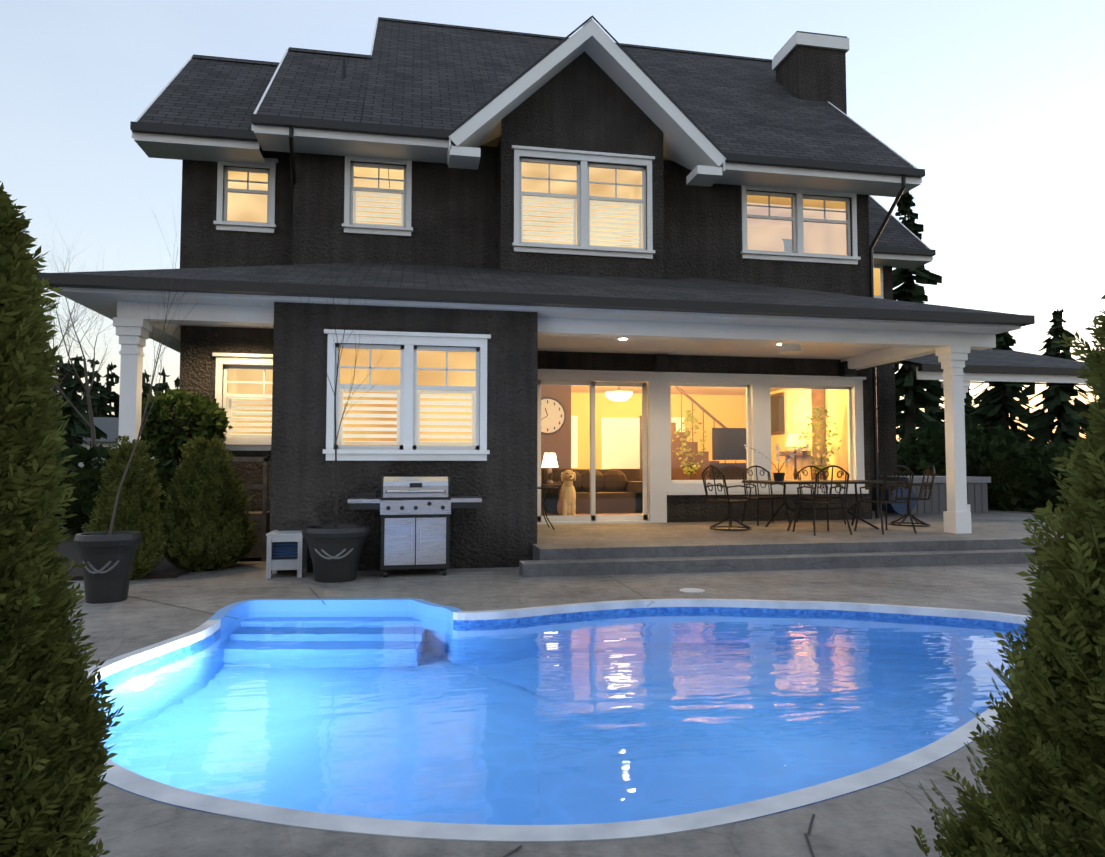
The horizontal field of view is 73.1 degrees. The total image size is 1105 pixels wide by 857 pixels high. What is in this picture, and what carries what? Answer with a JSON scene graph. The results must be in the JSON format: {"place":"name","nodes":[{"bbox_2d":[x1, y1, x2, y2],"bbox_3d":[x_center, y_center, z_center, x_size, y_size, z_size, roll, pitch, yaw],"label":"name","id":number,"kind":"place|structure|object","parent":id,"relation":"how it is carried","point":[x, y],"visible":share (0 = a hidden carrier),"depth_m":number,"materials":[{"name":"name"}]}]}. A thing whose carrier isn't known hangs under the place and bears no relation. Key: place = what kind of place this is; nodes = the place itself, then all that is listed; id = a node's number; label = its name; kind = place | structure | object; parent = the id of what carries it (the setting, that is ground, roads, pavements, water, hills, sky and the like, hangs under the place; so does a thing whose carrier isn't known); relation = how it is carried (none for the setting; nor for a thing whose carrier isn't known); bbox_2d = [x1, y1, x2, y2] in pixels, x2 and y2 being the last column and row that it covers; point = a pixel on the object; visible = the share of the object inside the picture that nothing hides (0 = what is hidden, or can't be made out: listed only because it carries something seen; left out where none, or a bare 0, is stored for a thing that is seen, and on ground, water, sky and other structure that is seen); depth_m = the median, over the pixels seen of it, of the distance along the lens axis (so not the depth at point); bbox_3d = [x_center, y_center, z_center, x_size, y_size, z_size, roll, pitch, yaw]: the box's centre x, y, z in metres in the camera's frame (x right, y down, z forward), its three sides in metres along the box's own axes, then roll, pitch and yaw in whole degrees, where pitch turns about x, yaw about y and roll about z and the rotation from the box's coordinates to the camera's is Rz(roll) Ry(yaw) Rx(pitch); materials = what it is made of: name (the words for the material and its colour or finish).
{"place":"outdoors","nodes":[
{"label":"outdoors","id":0,"kind":"place"},
{"bbox_2d":[59,526,260,560],"bbox_3d":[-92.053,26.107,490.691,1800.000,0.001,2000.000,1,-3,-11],"label":"lawn","id":1,"kind":"structure","parent":0,"point":[71,538],"depth_m":12.37,"materials":[{"name":"green plant"}]},
{"bbox_2d":[36,211,119,467],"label":"bare trees","id":2,"kind":"object","parent":1,"relation":"on","point":[87,389],"visible":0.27,"depth_m":27.18,"materials":[{"name":"brown plant"}]},
{"bbox_2d":[78,441,153,467],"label":"distant house wall","id":3,"kind":"structure","parent":1,"relation":"on","point":[87,446],"depth_m":56.56,"materials":[{"name":"white paint"}]},
{"bbox_2d":[79,417,118,441],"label":"distant house roof","id":4,"kind":"structure","parent":3,"relation":"on","point":[109,426],"depth_m":58.64,"materials":[{"name":"black"}]},
{"bbox_2d":[54,542,191,580],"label":"garden bed soil","id":5,"kind":"structure","parent":1,"relation":"on","point":[164,569],"depth_m":8.67,"materials":[{"name":"brown soil"}]},
{"bbox_2d":[81,435,170,579],"bbox_3d":[-4.704,0.876,8.237,0.880,1.567,0.836,1,-3,-11],"label":"thuja shrub","id":6,"kind":"object","parent":5,"relation":"on","point":[137,509],"depth_m":8.07,"materials":[{"name":"green plant"}]},
{"bbox_2d":[118,388,232,474],"bbox_3d":[-4.923,0.592,9.769,1.320,2.283,1.178,1,-3,-11],"label":"bush","id":7,"kind":"object","parent":1,"relation":"on","point":[212,417],"depth_m":9.54,"materials":[{"name":"green plant"}]},
{"bbox_2d":[53,18,1089,533],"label":"house trim","id":8,"kind":"structure","parent":1,"relation":"on","point":[693,148],"depth_m":11.96,"materials":[{"name":"white wood"}]},
{"bbox_2d":[60,292,1014,359],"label":"porch ceiling","id":9,"kind":"structure","parent":8,"relation":"attached to","point":[105,304],"depth_m":10.54,"materials":[{"name":"white paint"}]},
{"bbox_2d":[779,344,801,353],"bbox_3d":[3.598,-1.254,11.265,0.340,0.220,0.340,1,-3,-11],"label":"porch ceiling heater","id":10,"kind":"object","parent":9,"relation":"attached to","point":[790,348],"visible":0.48,"depth_m":11.14,"materials":[{"name":"grey metal"}]},
{"bbox_2d":[542,513,642,515],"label":"interior floor","id":11,"kind":"structure","parent":8,"relation":"attached to","point":[606,514],"depth_m":14.50,"materials":[{"name":"brown wood"}]},
{"bbox_2d":[557,470,575,515],"bbox_3d":[0.256,1.160,13.061,0.340,0.880,0.621,1,-3,-11],"label":"dog","id":12,"kind":"object","parent":11,"relation":"on","point":[563,496],"depth_m":12.90,"materials":[{"name":"brown fur"}]},
{"bbox_2d":[50,191,1093,468],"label":"conifers","id":13,"kind":"object","parent":1,"relation":"on","point":[1040,423],"depth_m":47.36,"materials":[{"name":"green plant"}]},
{"bbox_2d":[519,539,1055,576],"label":"patio steps","id":14,"kind":"structure","parent":1,"relation":"on","point":[613,568],"depth_m":8.99,"materials":[{"name":"grey concrete"}]},
{"bbox_2d":[537,487,557,529],"bbox_3d":[-0.220,1.221,11.441,0.621,0.648,0.623,1,-3,-11],"label":"side table","id":15,"kind":"object","parent":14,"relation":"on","point":[542,502],"visible":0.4,"depth_m":11.36,"materials":[{"name":"black metal"}]},
{"bbox_2d":[702,465,935,535],"bbox_3d":[4.208,1.068,11.617,3.952,0.990,2.430,1,-3,-11],"label":"patio dining set","id":16,"kind":"object","parent":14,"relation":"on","point":[909,498],"visible":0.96,"depth_m":11.19,"materials":[{"name":"black metal"}]},
{"bbox_2d":[746,446,805,480],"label":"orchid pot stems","id":17,"kind":"object","parent":16,"relation":"on","point":[778,476],"visible":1,"depth_m":11.35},
{"bbox_2d":[742,480,903,482],"bbox_3d":[4.181,0.827,11.625,2.100,0.020,1.100,1,-3,-11],"label":"patio table","id":18,"kind":"object","parent":16,"relation":"on","point":[820,481],"visible":1,"depth_m":11.18,"materials":[{"name":"black metal"}]},
{"bbox_2d":[879,485,915,513],"bbox_3d":[6.789,1.403,14.684,0.556,0.556,0.400,1,-3,-11],"label":"blue hot tub cover roll","id":19,"kind":"object","parent":14,"relation":"on","point":[898,508],"visible":0.56,"depth_m":14.50,"materials":[{"name":"blue"}]},
{"bbox_2d":[871,483,987,513],"bbox_3d":[7.959,1.461,16.040,1.800,0.620,1.665,1,-3,-11],"label":"outdoor cabinet","id":20,"kind":"object","parent":14,"relation":"on","point":[977,498],"visible":0.4,"depth_m":15.22,"materials":[{"name":"grey"}]},
{"bbox_2d":[871,476,990,482],"bbox_3d":[7.960,1.092,16.056,1.900,0.120,1.730,1,-3,-11],"label":"wall cap","id":21,"kind":"object","parent":20,"relation":"on","point":[942,479],"visible":0.5,"depth_m":15.30,"materials":[{"name":"grey"}]},
{"bbox_2d":[208,598,461,630],"bbox_3d":[-1.849,2.189,6.516,2.046,1.262,1.068,1,-3,-11],"label":"pool edge","id":22,"kind":"object","parent":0,"point":[418,606],"visible":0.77,"depth_m":6.82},
{"bbox_2d":[339,348,475,445],"bbox_3d":[1.163,-1.930,12.660,10.771,5.241,3.324,2,-4,-34],"label":"warm room glow","id":23,"kind":"object","parent":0,"point":[346,377],"depth_m":11.27,"materials":[{"name":"glass"}]},
{"bbox_2d":[228,191,641,445],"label":"house shutter frames","id":24,"kind":"structure","parent":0,"point":[398,391],"depth_m":9.29,"materials":[{"name":"white wood"}]},
{"bbox_2d":[231,192,638,444],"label":"window blinds","id":25,"kind":"object","parent":24,"relation":"in","point":[457,396],"depth_m":12.21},
{"bbox_2d":[226,162,848,515],"bbox_3d":[0.332,-1.501,11.306,10.808,5.798,3.500,1,-3,-11],"label":"window glass","id":26,"kind":"object","parent":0,"point":[564,441],"visible":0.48,"depth_m":12.50,"materials":[{"name":"clear glass"}]},
{"bbox_2d":[179,46,896,572],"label":"stucco house walls","id":27,"kind":"structure","parent":0,"point":[581,102],"depth_m":12.06,"materials":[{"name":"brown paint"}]},
{"bbox_2d":[36,15,1091,517],"bbox_3d":[1.733,-3.553,14.108,16.944,10.401,9.060,1,-3,-11],"label":"roof trim","id":28,"kind":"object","parent":27,"relation":"attached to","point":[248,287],"visible":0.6,"depth_m":9.93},
{"bbox_2d":[62,17,1091,368],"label":"house roof shingles","id":29,"kind":"object","parent":27,"relation":"on","point":[426,75],"visible":0.46,"depth_m":13.43,"materials":[{"name":"grey"}]},
{"bbox_2d":[0,0,1104,442],"label":"sky","id":30,"kind":"structure","parent":0,"point":[1000,104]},
{"bbox_2d":[227,162,880,437],"bbox_3d":[1.113,-1.991,13.681,13.800,5.168,4.146,1,-3,-11],"label":"house room glow","id":31,"kind":"object","parent":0,"point":[239,213],"visible":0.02,"depth_m":13.74,"materials":[{"name":"yellow"}]},
{"bbox_2d":[541,385,570,514],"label":"interior wall","id":32,"kind":"structure","parent":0,"point":[550,444],"depth_m":14.42,"materials":[{"name":"paint"}]},
{"bbox_2d":[541,399,563,432],"bbox_3d":[-0.098,-0.243,14.374,0.680,0.680,0.031,1,-3,-11],"label":"wall clock","id":33,"kind":"object","parent":32,"relation":"attached to","point":[546,405],"depth_m":14.37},
{"bbox_2d":[541,397,566,434],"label":"clock markings","id":34,"kind":"object","parent":32,"relation":"attached to","point":[565,416],"depth_m":14.37,"materials":[{"name":"grey metal"}]},
{"bbox_2d":[67,561,1046,856],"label":"pool deck","id":35,"kind":"structure","parent":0,"point":[877,819],"depth_m":5.28,"materials":[{"name":"grey concrete"}]},
{"bbox_2d":[0,181,123,856],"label":"thuja","id":36,"kind":"object","parent":35,"relation":"on","point":[54,726],"visible":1,"depth_m":1.79,"materials":[{"name":"green plant"}]},
{"bbox_2d":[161,433,259,571],"bbox_3d":[-4.152,0.872,9.010,1.184,1.646,1.229,1,-3,-11],"label":"thuja shrub","id":37,"kind":"object","parent":35,"relation":"on","point":[208,526],"depth_m":8.76,"materials":[{"name":"green plant"}]},
{"bbox_2d":[73,524,369,603],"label":"planter urns","id":38,"kind":"object","parent":35,"relation":"on","point":[99,550],"visible":0.98,"depth_m":6.89,"materials":[{"name":"black plastic"}]},
{"bbox_2d":[82,548,352,573],"bbox_3d":[-3.186,1.288,7.343,2.456,0.138,0.190,2,-4,-34],"label":"planter decoration","id":39,"kind":"object","parent":38,"relation":"attached to","point":[101,571],"visible":0.94,"depth_m":6.71,"materials":[{"name":"grey metal"}]},
{"bbox_2d":[232,457,269,560],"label":"wooden gate","id":40,"kind":"structure","parent":35,"relation":"on","point":[262,518],"depth_m":9.72,"materials":[{"name":"brown wood"}]},
{"bbox_2d":[266,530,307,577],"bbox_3d":[-3.007,1.418,8.457,0.398,0.500,0.435,1,-3,-11],"label":"hose reel box","id":41,"kind":"object","parent":35,"relation":"on","point":[298,564],"visible":0.69,"depth_m":8.27,"materials":[{"name":"grey plastic"}]},
{"bbox_2d":[273,542,297,557],"bbox_3d":[-2.987,1.364,8.350,0.278,0.171,0.035,1,-3,-11],"label":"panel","id":42,"kind":"object","parent":41,"relation":"in","point":[285,550],"visible":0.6,"depth_m":8.34,"materials":[{"name":"blue plastic"}]},
{"bbox_2d":[348,476,481,576],"bbox_3d":[-1.575,1.114,8.569,1.477,1.117,0.590,1,-3,-11],"label":"barbecue grill","id":43,"kind":"object","parent":35,"relation":"on","point":[399,542],"depth_m":8.34,"materials":[{"name":"silver metal"}]},
{"bbox_2d":[77,573,1020,856],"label":"deck joints","id":44,"kind":"object","parent":35,"relation":"on","point":[651,603],"visible":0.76,"depth_m":2.58,"materials":[{"name":"grey concrete"}]},
{"bbox_2d":[680,588,704,592],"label":"pool skimmer lids","id":45,"kind":"object","parent":35,"relation":"in","point":[692,590],"visible":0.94,"depth_m":7.37,"materials":[{"name":"white plastic"}]},
{"bbox_2d":[911,295,1104,856],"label":"thuja","id":46,"kind":"object","parent":35,"relation":"on","point":[1045,777],"visible":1,"depth_m":1.89,"materials":[{"name":"green plant"}]},
{"bbox_2d":[85,599,1030,841],"bbox_3d":[1.253,1.503,4.815,8.155,0.062,4.244,1,-3,-11],"label":"pool coping","id":47,"kind":"object","parent":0,"point":[136,783],"visible":0.67,"depth_m":2.80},
{"bbox_2d":[95,607,1027,827],"bbox_3d":[1.253,1.658,4.807,7.956,0.250,4.044,1,-3,-11],"label":"pool tile band","id":48,"kind":"object","parent":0,"point":[123,672],"visible":0.19,"depth_m":6.38,"materials":[{"name":"blue tile"}]},
{"bbox_2d":[54,421,1083,534],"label":"hedges","id":49,"kind":"object","parent":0,"point":[84,497],"visible":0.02,"depth_m":16.21,"materials":[{"name":"green plant"}]},
{"bbox_2d":[542,391,631,466],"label":"cream lamp shades","id":50,"kind":"object","parent":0,"point":[549,460],"depth_m":14.53,"materials":[{"name":"white fabric"}]},
{"bbox_2d":[542,469,642,513],"bbox_3d":[1.553,1.236,15.339,2.016,0.800,5.022,-2,-3,31],"label":"sofa","id":51,"kind":"object","parent":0,"point":[634,490],"depth_m":13.78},
{"bbox_2d":[571,416,684,468],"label":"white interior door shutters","id":52,"kind":"object","parent":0,"point":[613,437],"depth_m":17.37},
{"bbox_2d":[571,381,783,395],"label":"interior ceiling","id":53,"kind":"structure","parent":0,"point":[694,390],"depth_m":16.64,"materials":[{"name":"paint"}]},
{"bbox_2d":[541,386,821,515],"bbox_3d":[2.367,0.200,15.264,5.958,3.022,3.550,1,-3,-11],"label":"dark interior wood furniture","id":54,"kind":"object","parent":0,"point":[676,465],"depth_m":15.58,"materials":[{"name":"brown wood"}]},
{"bbox_2d":[571,389,848,479],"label":"warm interior walls","id":55,"kind":"structure","parent":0,"point":[714,404],"depth_m":17.34,"materials":[{"name":"yellow paint"}]},
{"bbox_2d":[712,396,784,459],"bbox_3d":[4.349,-0.047,15.719,0.808,1.440,3.605,-2,-3,31],"label":"tv and picture","id":56,"kind":"object","parent":55,"relation":"attached to","point":[732,455],"depth_m":14.44},
{"bbox_2d":[672,406,841,474],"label":"indoor plants","id":57,"kind":"object","parent":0,"point":[687,419],"depth_m":14.17,"materials":[{"name":"green plant"}]},
{"bbox_2d":[744,444,808,462],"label":"flowers","id":58,"kind":"object","parent":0,"point":[777,448],"visible":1,"depth_m":11.44,"materials":[{"name":"plant"}]},
{"bbox_2d":[520,510,1063,563],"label":"porch slab","id":59,"kind":"structure","parent":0,"point":[998,525],"depth_m":10.47,"materials":[{"name":"beige concrete"}]},
{"bbox_2d":[786,433,803,445],"bbox_3d":[4.737,0.220,14.562,0.340,0.250,0.331,1,-3,-11],"label":"lampshade","id":60,"kind":"object","parent":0,"point":[791,439],"depth_m":14.46,"materials":[{"name":"beige fabric"}]},
{"bbox_2d":[747,194,847,254],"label":"window panes","id":61,"kind":"structure","parent":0,"point":[777,235],"depth_m":13.55,"materials":[{"name":"clear glass"}]},
{"bbox_2d":[784,388,826,479],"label":"interior wall","id":62,"kind":"structure","parent":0,"point":[798,426],"depth_m":15.18,"materials":[{"name":"yellow paint"}]},
{"bbox_3d":[1.191,2.334,5.107,7.956,1.070,4.722,1,-3,-11],"label":"pool","id":63,"kind":"object","parent":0,"visible":0},
{"bbox_2d":[92,611,1027,824],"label":"pool water","id":64,"kind":"structure","parent":63,"relation":"in","point":[592,719],"depth_m":4.09,"materials":[{"name":"blue liquid"}]},
{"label":"planter soil","id":65,"kind":"structure","parent":0,"visible":0},
{"bbox_2d":[108,193,236,534],"bbox_3d":[-3.365,-0.720,7.005,1.350,3.526,0.725,-1,-3,26],"label":"potted tree","id":66,"kind":"object","parent":65,"relation":"on","point":[119,488],"visible":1,"depth_m":7.07,"materials":[{"name":"brown plant"}]},
{"bbox_2d":[284,177,398,528],"bbox_3d":[-2.312,-0.881,8.101,1.570,4.056,0.720,1,-3,-11],"label":"sapling","id":67,"kind":"object","parent":65,"relation":"in","point":[347,315],"visible":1,"depth_m":8.15,"materials":[{"name":"grey plant"}]}
]}

